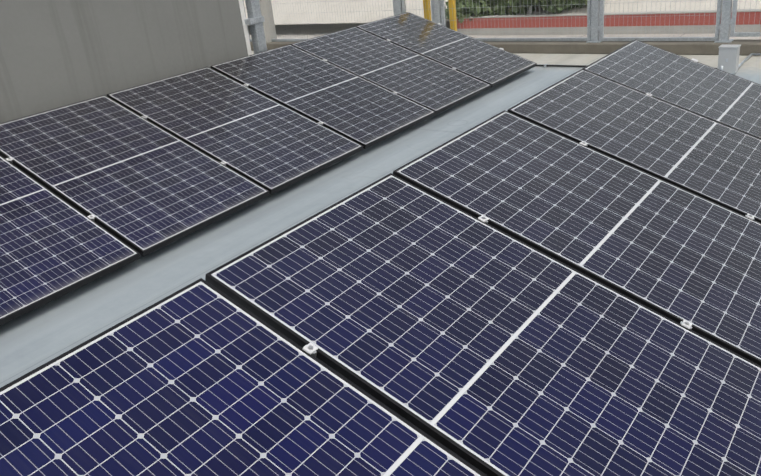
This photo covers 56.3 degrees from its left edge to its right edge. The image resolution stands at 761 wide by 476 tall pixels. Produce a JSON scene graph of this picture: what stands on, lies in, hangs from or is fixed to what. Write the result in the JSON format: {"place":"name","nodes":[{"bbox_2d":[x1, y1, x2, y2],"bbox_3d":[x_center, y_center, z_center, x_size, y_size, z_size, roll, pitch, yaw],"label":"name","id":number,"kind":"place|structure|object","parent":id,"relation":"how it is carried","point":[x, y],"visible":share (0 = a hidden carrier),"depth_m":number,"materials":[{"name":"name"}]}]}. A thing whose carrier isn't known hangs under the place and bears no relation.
{"place":"outdoors","nodes":[
{"label":"outdoors","id":0,"kind":"place"},
{"bbox_2d":[243,0,760,24],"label":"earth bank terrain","id":1,"kind":"structure","parent":0,"point":[687,5],"depth_m":37.77,"materials":[{"name":"beige soil"}]},
{"bbox_2d":[445,0,493,23],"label":"shrub","id":2,"kind":"object","parent":1,"relation":"on","point":[467,4],"depth_m":33.14,"materials":[{"name":"green plant"}]},
{"bbox_2d":[479,0,518,15],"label":"shrub","id":3,"kind":"object","parent":1,"relation":"on","point":[496,7],"depth_m":32.89,"materials":[{"name":"green plant"}]},
{"bbox_2d":[505,0,565,14],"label":"shrub","id":4,"kind":"object","parent":1,"relation":"on","point":[522,6],"depth_m":32.17,"materials":[{"name":"green plant"}]},
{"bbox_2d":[541,0,586,13],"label":"shrub","id":5,"kind":"object","parent":1,"relation":"on","point":[566,6],"depth_m":30.95,"materials":[{"name":"green plant"}]},
{"bbox_2d":[248,21,760,39],"bbox_3d":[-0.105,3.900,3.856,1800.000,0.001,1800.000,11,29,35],"label":"ground","id":6,"kind":"structure","parent":0,"point":[304,29],"depth_m":39.73,"materials":[{"name":"grey concrete"}]},
{"bbox_2d":[423,0,456,30],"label":"yellow access ladder","id":7,"kind":"object","parent":6,"relation":"on","point":[427,9],"depth_m":9.54,"materials":[{"name":"metal"}]},
{"bbox_2d":[457,9,760,34],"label":"boundary wall","id":8,"kind":"structure","parent":6,"relation":"on","point":[562,20],"depth_m":29.40,"materials":[{"name":"red concrete"}]},
{"bbox_3d":[-1.826,2.625,3.272,16.460,3.150,16.080,11,29,35],"label":"building body","id":9,"kind":"object","parent":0,"visible":0},
{"bbox_2d":[0,51,760,387],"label":"roof slab","id":10,"kind":"structure","parent":9,"relation":"on","point":[50,331],"depth_m":4.27,"materials":[{"name":"grey concrete"}]},
{"bbox_2d":[0,0,251,122],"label":"wall","id":11,"kind":"structure","parent":10,"relation":"on","point":[54,54],"depth_m":5.37,"materials":[{"name":"grey paint"}]},
{"bbox_2d":[244,0,266,53],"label":"metal post","id":12,"kind":"object","parent":10,"relation":"on","point":[254,20],"visible":0.33,"depth_m":6.51,"materials":[{"name":"metal"}]},
{"bbox_2d":[6,23,525,253],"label":"clamps","id":13,"kind":"object","parent":10,"relation":"on","point":[10,159],"visible":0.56,"depth_m":5.14,"materials":[{"name":"metal"}]},
{"bbox_2d":[0,155,139,325],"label":"solar panel","id":14,"kind":"object","parent":13,"relation":"in","point":[53,246],"visible":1,"depth_m":3.83,"materials":[{"name":"blue glass"}]},
{"bbox_2d":[0,95,269,256],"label":"solar panel","id":15,"kind":"object","parent":13,"relation":"in","point":[142,186],"visible":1,"depth_m":4.54,"materials":[{"name":"blue glass"}]},
{"bbox_2d":[107,67,362,193],"bbox_3d":[-1.093,-0.871,5.351,1.690,0.035,1.000,30,38,24],"label":"solar panel","id":16,"kind":"object","parent":13,"relation":"in","point":[270,145],"visible":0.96,"depth_m":5.28,"materials":[{"name":"black glass"}]},
{"bbox_2d":[210,44,435,148],"bbox_3d":[-0.490,-1.260,6.083,1.690,0.035,1.000,30,38,24],"label":"solar panel","id":17,"kind":"object","parent":13,"relation":"in","point":[365,113],"visible":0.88,"depth_m":6.02,"materials":[{"name":"black glass"}]},
{"bbox_2d":[291,27,490,114],"bbox_3d":[0.100,-1.647,6.816,1.690,0.035,1.000,30,38,24],"label":"solar panel","id":18,"kind":"object","parent":13,"relation":"in","point":[433,85],"visible":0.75,"depth_m":6.76,"materials":[{"name":"black glass"}]},
{"bbox_2d":[356,12,536,87],"bbox_3d":[0.696,-2.035,7.544,1.690,0.035,1.000,30,38,24],"label":"solar panel","id":19,"kind":"object","parent":13,"relation":"in","point":[492,65],"visible":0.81,"depth_m":7.49,"materials":[{"name":"black glass"}]},
{"bbox_2d":[250,39,760,54],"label":"roof kerb","id":20,"kind":"structure","parent":10,"relation":"on","point":[748,46],"depth_m":8.08,"materials":[{"name":"concrete"}]},
{"bbox_2d":[259,0,276,42],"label":"parapet pier","id":21,"kind":"structure","parent":20,"relation":"on","point":[265,13],"depth_m":11.07,"materials":[{"name":"grey concrete"}]},
{"bbox_2d":[243,0,760,42],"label":"roof fence","id":22,"kind":"object","parent":20,"relation":"on","point":[595,21],"visible":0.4,"depth_m":8.13,"materials":[{"name":"metal"}]},
{"bbox_2d":[303,58,754,356],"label":"clamps","id":23,"kind":"object","parent":10,"relation":"on","point":[310,348],"visible":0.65,"depth_m":2.41,"materials":[{"name":"metal"}]},
{"bbox_2d":[0,278,486,475],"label":"solar panel","id":24,"kind":"object","parent":23,"relation":"in","point":[200,377],"visible":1,"depth_m":1.79,"materials":[{"name":"blue glass"}]},
{"bbox_2d":[205,173,760,475],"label":"solar panel","id":25,"kind":"object","parent":23,"relation":"in","point":[487,349],"visible":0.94,"depth_m":2.18,"materials":[{"name":"blue glass"}]},
{"bbox_2d":[393,110,760,365],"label":"solar panel","id":26,"kind":"object","parent":23,"relation":"in","point":[669,250],"visible":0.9,"depth_m":2.91,"materials":[{"name":"blue glass"}]},
{"bbox_2d":[507,69,760,222],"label":"solar panel","id":27,"kind":"object","parent":23,"relation":"in","point":[706,158],"visible":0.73,"depth_m":3.70,"materials":[{"name":"black glass"}]},
{"bbox_2d":[582,39,760,138],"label":"solar panel","id":28,"kind":"object","parent":23,"relation":"in","point":[720,96],"visible":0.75,"depth_m":4.48,"materials":[{"name":"black glass"}]},
{"bbox_2d":[536,64,716,68],"bbox_3d":[2.277,-1.730,7.198,2.351,0.100,0.379,11,29,35],"label":"pipe","id":29,"kind":"object","parent":10,"relation":"on","point":[544,66],"visible":0.15,"depth_m":7.63,"materials":[{"name":"grey metal"}]},
{"bbox_2d":[717,44,740,74],"bbox_3d":[3.196,-1.631,6.522,0.167,0.266,0.142,11,29,35],"label":"combiner box","id":30,"kind":"object","parent":10,"relation":"on","point":[728,57],"visible":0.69,"depth_m":6.46,"materials":[{"name":"grey paint"}]},
{"bbox_2d":[720,53,760,70],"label":"roof conduit","id":31,"kind":"object","parent":10,"relation":"on","point":[745,59],"visible":0.25,"depth_m":6.96,"materials":[{"name":"silver metal"}]}
]}

